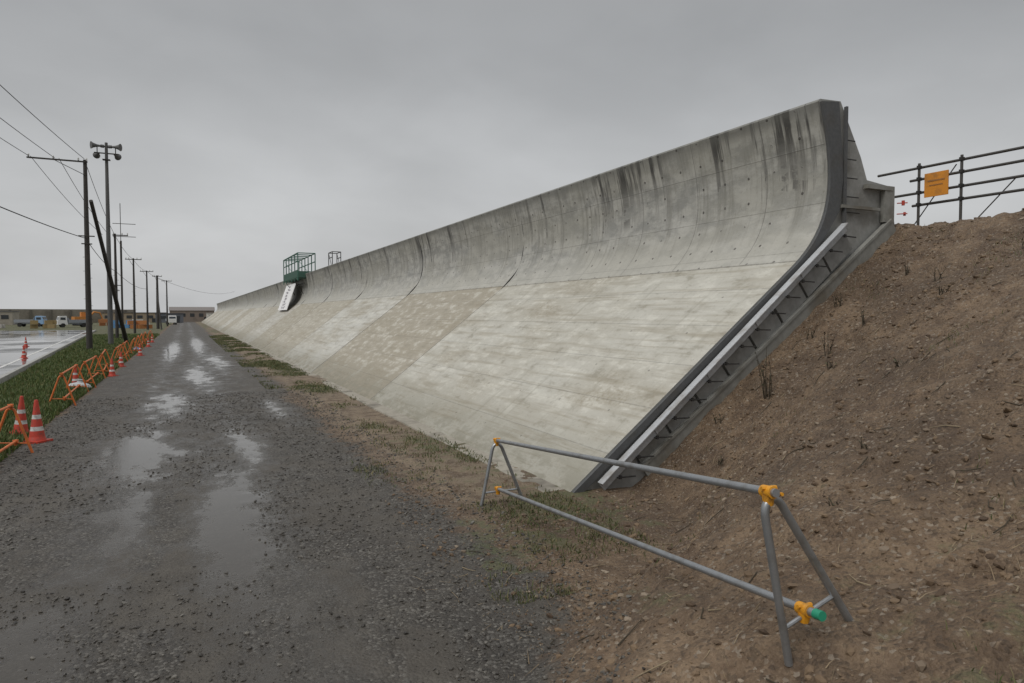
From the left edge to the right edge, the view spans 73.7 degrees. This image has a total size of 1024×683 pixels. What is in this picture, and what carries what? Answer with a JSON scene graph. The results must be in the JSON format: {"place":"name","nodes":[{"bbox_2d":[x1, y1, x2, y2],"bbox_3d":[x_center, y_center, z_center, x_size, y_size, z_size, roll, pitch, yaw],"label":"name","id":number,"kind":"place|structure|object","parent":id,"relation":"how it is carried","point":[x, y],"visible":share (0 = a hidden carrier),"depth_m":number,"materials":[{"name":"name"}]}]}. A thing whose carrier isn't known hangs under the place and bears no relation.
{"place":"outdoors","nodes":[
{"label":"outdoors","id":0,"kind":"place"},
{"bbox_2d":[208,334,694,605],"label":"roadside grass","id":1,"kind":"structure","parent":0,"point":[221,340],"depth_m":9.85,"materials":[{"name":"plant"}]},
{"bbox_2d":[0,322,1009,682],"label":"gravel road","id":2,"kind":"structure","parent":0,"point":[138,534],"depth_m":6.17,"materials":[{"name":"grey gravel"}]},
{"bbox_2d":[0,404,33,452],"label":"orange pipe barrier","id":3,"kind":"object","parent":2,"relation":"on","point":[7,409],"visible":1,"depth_m":11.77,"materials":[{"name":"metal"}]},
{"bbox_2d":[23,400,52,443],"bbox_3d":[-8.953,1.494,12.859,0.356,0.806,0.356,0,2,10],"label":"traffic cone","id":4,"kind":"object","parent":2,"relation":"on","point":[37,434],"visible":0.99,"depth_m":12.79,"materials":[{"name":"orange plastic"}]},
{"bbox_2d":[49,364,88,405],"bbox_3d":[-12.514,1.194,19.315,0.639,0.887,3.788,-1,3,-27],"label":"orange pipe barrier","id":5,"kind":"object","parent":2,"relation":"on","point":[67,384],"visible":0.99,"depth_m":17.89,"materials":[{"name":"metal"}]},
{"bbox_2d":[78,356,105,387],"bbox_3d":[-14.693,1.027,23.812,0.639,0.893,3.786,-1,3,-26],"label":"orange pipe barrier","id":6,"kind":"object","parent":2,"relation":"on","point":[89,372],"visible":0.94,"depth_m":22.91,"materials":[{"name":"paint"}]},
{"bbox_2d":[94,349,110,371],"bbox_3d":[-16.916,0.847,28.288,0.640,0.897,3.792,-1,3,-29],"label":"orange pipe barrier","id":7,"kind":"object","parent":2,"relation":"on","point":[101,356],"visible":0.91,"depth_m":26.82,"materials":[{"name":"paint"}]},
{"bbox_2d":[108,358,118,376],"bbox_3d":[-15.503,0.999,26.455,0.311,0.705,0.311,0,2,8],"label":"traffic cone","id":8,"kind":"object","parent":2,"relation":"on","point":[111,371],"visible":0.98,"depth_m":26.40,"materials":[{"name":"plastic"}]},
{"bbox_2d":[111,344,127,362],"bbox_3d":[-19.158,0.655,33.253,0.639,0.903,3.687,-1,3,-27],"label":"orange pipe barrier","id":9,"kind":"object","parent":2,"relation":"on","point":[118,352],"visible":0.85,"depth_m":34.52,"materials":[{"name":"paint"}]},
{"bbox_2d":[118,352,125,366],"bbox_3d":[-17.965,0.815,31.371,0.311,0.705,0.311,2,3,35],"label":"traffic cone","id":10,"kind":"object","parent":2,"relation":"on","point":[121,362],"visible":0.98,"depth_m":31.31,"materials":[{"name":"plastic"}]},
{"bbox_2d":[117,341,131,357],"bbox_3d":[-21.624,0.458,38.166,0.639,0.896,3.687,-1,3,-27],"label":"orange pipe barrier","id":11,"kind":"object","parent":2,"relation":"on","point":[125,348],"visible":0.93,"depth_m":36.74,"materials":[{"name":"paint"}]},
{"bbox_2d":[128,338,138,350],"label":"orange pipe barrier","id":12,"kind":"object","parent":2,"relation":"on","point":[135,345],"visible":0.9,"depth_m":41.69,"materials":[{"name":"paint"}]},
{"bbox_2d":[134,335,143,348],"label":"orange pipe barrier","id":13,"kind":"object","parent":2,"relation":"on","point":[140,341],"visible":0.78,"depth_m":46.72,"materials":[{"name":"paint"}]},
{"bbox_2d":[136,344,144,355],"bbox_3d":[-21.577,0.474,39.613,0.311,0.705,0.311,1,2,13],"label":"traffic cone","id":14,"kind":"object","parent":2,"relation":"on","point":[140,352],"visible":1,"depth_m":39.55,"materials":[{"name":"plastic"}]},
{"bbox_2d":[0,389,674,682],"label":"gravel stones","id":15,"kind":"object","parent":2,"relation":"on","point":[241,661],"visible":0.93,"depth_m":7.33,"materials":[{"name":"grey gravel"}]},
{"bbox_2d":[385,208,1023,682],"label":"embankment clods","id":16,"kind":"object","parent":2,"relation":"on","point":[819,678],"visible":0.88,"depth_m":5.54,"materials":[{"name":"brown soil"}]},
{"bbox_2d":[0,210,1023,682],"bbox_3d":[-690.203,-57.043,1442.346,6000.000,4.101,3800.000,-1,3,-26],"label":"ground","id":17,"kind":"structure","parent":0,"point":[1000,654],"depth_m":6.40,"materials":[{"name":"brown soil"}]},
{"bbox_2d":[0,311,19,324],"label":"site shed","id":18,"kind":"structure","parent":17,"relation":"on","point":[8,317],"depth_m":152.78,"materials":[{"name":"beige metal"}]},
{"bbox_2d":[1,315,8,318],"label":"windows and door","id":19,"kind":"structure","parent":18,"relation":"in","point":[2,316],"depth_m":152.45,"materials":[{"name":"black glass"}]},
{"bbox_2d":[9,396,29,434],"bbox_3d":[-9.694,1.451,13.482,0.338,0.765,0.338,7,4,43],"label":"traffic cone","id":20,"kind":"object","parent":17,"relation":"on","point":[21,411],"visible":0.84,"depth_m":13.43,"materials":[{"name":"orange plastic"}]},
{"bbox_2d":[14,316,46,326],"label":"truck","id":21,"kind":"object","parent":17,"relation":"on","point":[24,322],"visible":0.81,"depth_m":132.10,"materials":[{"name":"paint"}]},
{"bbox_2d":[30,320,56,327],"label":"crate stack","id":22,"kind":"object","parent":17,"relation":"on","point":[46,324],"visible":0.88,"depth_m":116.40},
{"bbox_2d":[0,330,92,375],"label":"wet paved yard","id":23,"kind":"structure","parent":17,"relation":"on","point":[11,342],"depth_m":54.74,"materials":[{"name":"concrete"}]},
{"bbox_2d":[21,345,26,357],"bbox_3d":[-26.017,0.544,36.381,0.311,0.705,0.311,2,3,42],"label":"traffic cone","id":24,"kind":"object","parent":23,"relation":"on","point":[23,353],"visible":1,"depth_m":36.33,"materials":[{"name":"plastic"}]},
{"bbox_2d":[0,331,85,367],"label":"yard line marking","id":25,"kind":"object","parent":23,"relation":"on","point":[35,352],"visible":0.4,"depth_m":41.76,"materials":[{"name":"paint"}]},
{"bbox_2d":[0,330,95,383],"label":"kerb","id":26,"kind":"structure","parent":17,"relation":"on","point":[10,374],"depth_m":31.20,"materials":[{"name":"concrete"}]},
{"bbox_2d":[26,153,94,348],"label":"utility pole","id":27,"kind":"object","parent":17,"relation":"on","point":[89,319],"visible":0.96,"depth_m":44.18,"materials":[{"name":"brown wood"}]},
{"bbox_2d":[0,85,224,293],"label":"overhead wires","id":28,"kind":"object","parent":27,"relation":"attached to","point":[59,191],"visible":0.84,"depth_m":40.65,"materials":[{"name":"metal"}]},
{"bbox_2d":[0,309,132,322],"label":"concrete wall","id":29,"kind":"structure","parent":17,"relation":"on","point":[24,313],"depth_m":187.99,"materials":[{"name":"grey concrete"}]},
{"bbox_2d":[9,310,125,319],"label":"buttresses","id":30,"kind":"structure","parent":17,"relation":"on","point":[51,314],"depth_m":186.93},
{"bbox_2d":[56,316,85,326],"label":"truck","id":31,"kind":"object","parent":17,"relation":"on","point":[63,321],"visible":0.84,"depth_m":125.85,"materials":[{"name":"paint"}]},
{"bbox_2d":[72,368,77,382],"bbox_3d":[-14.148,1.115,22.116,0.311,0.705,0.311,-2,3,-38],"label":"traffic cone","id":32,"kind":"object","parent":17,"relation":"on","point":[75,377],"visible":0.47,"depth_m":22.06,"materials":[{"name":"plastic"}]},
{"bbox_2d":[0,333,159,461],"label":"verge grass","id":33,"kind":"structure","parent":17,"relation":"on","point":[35,381],"depth_m":23.47,"materials":[{"name":"green plant"}]},
{"bbox_2d":[69,379,91,388],"bbox_3d":[-13.608,1.347,21.497,0.672,0.328,0.491,5,0,-26],"label":"sandbag","id":34,"kind":"object","parent":17,"relation":"on","point":[80,381],"visible":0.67,"depth_m":21.42,"materials":[{"name":"fabric"}]},
{"bbox_2d":[71,311,105,325],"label":"excavator","id":35,"kind":"object","parent":17,"relation":"on","point":[82,316],"visible":0.47,"depth_m":146.44,"materials":[{"name":"paint"}]},
{"bbox_2d":[98,319,107,325],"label":"crate stack","id":36,"kind":"object","parent":17,"relation":"on","point":[102,320],"visible":0.46,"depth_m":142.07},
{"bbox_2d":[90,141,121,343],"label":"loudspeaker pole","id":37,"kind":"object","parent":17,"relation":"on","point":[96,155],"visible":0.98,"depth_m":51.54,"materials":[{"name":"metal"}]},
{"bbox_2d":[89,200,128,341],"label":"leaning stay pole","id":38,"kind":"object","parent":17,"relation":"on","point":[114,295],"visible":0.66,"depth_m":49.87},
{"bbox_2d":[112,233,127,337],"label":"utility pole","id":39,"kind":"object","parent":17,"relation":"on","point":[116,285],"visible":0.77,"depth_m":64.87,"materials":[{"name":"brown wood"}]},
{"bbox_2d":[113,320,132,327],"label":"crate stack","id":40,"kind":"object","parent":17,"relation":"on","point":[127,326],"visible":0.21,"depth_m":116.83,"materials":[{"name":"blue plastic"}]},
{"bbox_2d":[112,212,135,337],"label":"antenna mast","id":41,"kind":"object","parent":17,"relation":"on","point":[121,269],"visible":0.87,"depth_m":64.17,"materials":[{"name":"grey metal"}]},
{"bbox_2d":[101,312,165,322],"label":"site shed","id":42,"kind":"structure","parent":17,"relation":"on","point":[139,315],"depth_m":193.91,"materials":[{"name":"beige metal"}]},
{"bbox_2d":[105,315,154,322],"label":"windows and door","id":43,"kind":"structure","parent":42,"relation":"in","point":[106,316],"depth_m":194.17,"materials":[{"name":"black glass"}]},
{"bbox_2d":[125,257,141,332],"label":"utility pole","id":44,"kind":"object","parent":17,"relation":"on","point":[134,312],"visible":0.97,"depth_m":84.81,"materials":[{"name":"brown wood"}]},
{"bbox_2d":[127,320,152,328],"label":"crate stack","id":45,"kind":"object","parent":17,"relation":"on","point":[141,324],"visible":0.77,"depth_m":112.09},
{"bbox_2d":[140,270,152,329],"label":"utility pole","id":46,"kind":"object","parent":17,"relation":"on","point":[147,312],"visible":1,"depth_m":103.95,"materials":[{"name":"brown wood"}]},
{"bbox_2d":[152,275,161,328],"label":"utility pole","id":47,"kind":"object","parent":17,"relation":"on","point":[157,316],"visible":0.86,"depth_m":109.86,"materials":[{"name":"brown wood"}]},
{"bbox_2d":[156,288,161,329],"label":"leaning stay pole","id":48,"kind":"object","parent":17,"relation":"on","point":[159,309],"visible":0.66,"depth_m":106.04,"materials":[{"name":"black wood"}]},
{"bbox_2d":[163,280,171,325],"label":"utility pole","id":49,"kind":"object","parent":17,"relation":"on","point":[167,311],"visible":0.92,"depth_m":133.70,"materials":[{"name":"brown wood"}]},
{"bbox_2d":[155,313,183,322],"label":"dark container","id":50,"kind":"object","parent":17,"relation":"on","point":[179,316],"visible":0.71,"depth_m":191.11,"materials":[{"name":"grey metal"}]},
{"bbox_2d":[161,316,179,322],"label":"windows and door","id":51,"kind":"structure","parent":50,"relation":"in","point":[162,317],"depth_m":191.58,"materials":[{"name":"black glass"}]},
{"bbox_2d":[165,316,176,324],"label":"truck","id":52,"kind":"object","parent":17,"relation":"on","point":[172,319],"visible":0.73,"depth_m":157.32,"materials":[{"name":"paint"}]},
{"bbox_2d":[169,307,214,321],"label":"site shed","id":53,"kind":"structure","parent":17,"relation":"on","point":[194,314],"depth_m":219.01,"materials":[{"name":"grey metal"}]},
{"bbox_2d":[183,313,205,318],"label":"windows and door","id":54,"kind":"structure","parent":53,"relation":"in","point":[191,314],"depth_m":218.69,"materials":[{"name":"black glass"}]},
{"bbox_2d":[202,99,907,492],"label":"seawall","id":55,"kind":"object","parent":17,"relation":"on","point":[644,311],"visible":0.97,"depth_m":13.33,"materials":[{"name":"concrete"}]},
{"bbox_2d":[278,283,295,309],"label":"white banner board","id":56,"kind":"object","parent":55,"relation":"on","point":[286,298],"visible":0.98,"depth_m":61.06,"materials":[{"name":"fabric"}]},
{"bbox_2d":[283,252,315,284],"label":"green scaffold","id":57,"kind":"object","parent":55,"relation":"on","point":[294,276],"visible":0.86,"depth_m":59.87,"materials":[{"name":"metal"}]},
{"bbox_2d":[328,251,340,265],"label":"site scaffold","id":58,"kind":"object","parent":55,"relation":"on","point":[332,253],"visible":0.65,"depth_m":49.69,"materials":[{"name":"metal"}]},
{"bbox_2d":[480,438,853,666],"bbox_3d":[0.719,1.390,6.009,0.600,1.539,5.448,-1,2,-18],"label":"scaffold pipe barrier","id":59,"kind":"object","parent":17,"relation":"on","point":[770,495],"visible":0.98,"depth_m":3.62,"materials":[{"name":"metal"}]},
{"bbox_2d":[386,223,1023,682],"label":"dry straw litter","id":60,"kind":"object","parent":17,"relation":"on","point":[776,515],"visible":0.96,"depth_m":5.42,"materials":[{"name":"beige plant"}]},
{"bbox_2d":[717,455,723,465],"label":"weed plant","id":61,"kind":"object","parent":17,"relation":"on","point":[721,460],"visible":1,"depth_m":8.65,"materials":[{"name":"brown plant"}]},
{"bbox_2d":[459,239,1023,682],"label":"fallen twigs","id":62,"kind":"object","parent":17,"relation":"on","point":[783,457],"visible":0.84,"depth_m":5.43,"materials":[{"name":"brown wood"}]},
{"bbox_2d":[755,347,773,398],"bbox_3d":[3.435,0.424,9.302,0.244,0.696,0.285,1,3,28],"label":"weed plant","id":63,"kind":"object","parent":17,"relation":"on","point":[765,395],"visible":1,"depth_m":9.28,"materials":[{"name":"brown plant"}]},
{"bbox_2d":[578,221,1023,682],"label":"embankment grass","id":64,"kind":"structure","parent":17,"relation":"on","point":[957,479],"depth_m":7.04,"materials":[{"name":"brown plant"}]},
{"bbox_2d":[806,327,816,339],"bbox_3d":[4.345,-0.114,9.924,0.068,0.197,0.168,-1,3,-33],"label":"weed plant","id":65,"kind":"object","parent":17,"relation":"on","point":[813,332],"visible":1,"depth_m":9.91,"materials":[{"name":"brown plant"}]},
{"bbox_2d":[821,332,835,355],"bbox_3d":[4.314,0.028,9.295,0.141,0.372,0.207,-1,3,-26],"label":"weed plant","id":66,"kind":"object","parent":17,"relation":"on","point":[824,343],"visible":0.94,"depth_m":9.31,"materials":[{"name":"brown plant"}]},
{"bbox_2d":[825,361,836,368],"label":"weed plant","id":67,"kind":"object","parent":17,"relation":"on","point":[827,363],"visible":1,"depth_m":8.90,"materials":[{"name":"brown plant"}]},
{"bbox_2d":[833,293,842,306],"bbox_3d":[4.916,-0.620,10.311,0.152,0.247,0.086,2,3,34],"label":"weed plant","id":68,"kind":"object","parent":17,"relation":"on","point":[838,299],"visible":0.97,"depth_m":10.30,"materials":[{"name":"brown plant"}]},
{"bbox_2d":[860,307,865,326],"bbox_3d":[4.860,-0.334,9.433,0.073,0.284,0.192,2,3,37],"label":"weed plant","id":69,"kind":"object","parent":17,"relation":"on","point":[863,322],"visible":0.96,"depth_m":9.41,"materials":[{"name":"brown plant"}]},
{"bbox_2d":[858,437,867,448],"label":"weed plant","id":70,"kind":"object","parent":17,"relation":"on","point":[865,446],"visible":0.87,"depth_m":5.83,"materials":[{"name":"brown plant"}]},
{"bbox_2d":[893,357,903,367],"bbox_3d":[4.308,0.234,7.621,0.125,0.127,0.126,-1,3,-26],"label":"weed plant","id":71,"kind":"object","parent":17,"relation":"on","point":[897,365],"visible":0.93,"depth_m":7.63,"materials":[{"name":"brown plant"}]},
{"bbox_2d":[903,262,909,275],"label":"weed plant","id":72,"kind":"object","parent":17,"relation":"on","point":[906,272],"visible":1,"depth_m":10.04,"materials":[{"name":"brown plant"}]},
{"bbox_2d":[933,267,945,280],"bbox_3d":[5.886,-0.938,9.418,0.182,0.204,0.084,1,3,33],"label":"weed plant","id":73,"kind":"object","parent":17,"relation":"on","point":[939,274],"visible":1,"depth_m":9.42,"materials":[{"name":"brown plant"}]},
{"bbox_2d":[937,283,952,294],"bbox_3d":[5.624,-0.680,8.889,0.192,0.152,0.092,1,3,32],"label":"weed plant","id":74,"kind":"object","parent":17,"relation":"on","point":[943,289],"visible":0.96,"depth_m":8.90,"materials":[{"name":"brown plant"}]},
{"bbox_2d":[877,146,1023,224],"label":"pipe rail fence","id":75,"kind":"object","parent":17,"relation":"on","point":[919,179],"visible":0.87,"depth_m":11.65,"materials":[{"name":"metal"}]},
{"bbox_2d":[924,170,948,197],"bbox_3d":[7.457,-2.770,12.000,0.025,0.420,0.420,-1,3,-26],"label":"orange notice board","id":76,"kind":"object","parent":75,"relation":"attached to","point":[936,183],"visible":1,"depth_m":11.99,"materials":[{"name":"orange metal"}]},
{"bbox_2d":[0,0,1023,312],"label":"sky","id":77,"kind":"structure","parent":0,"point":[253,135],"materials":[{"name":"grey"}]}
]}

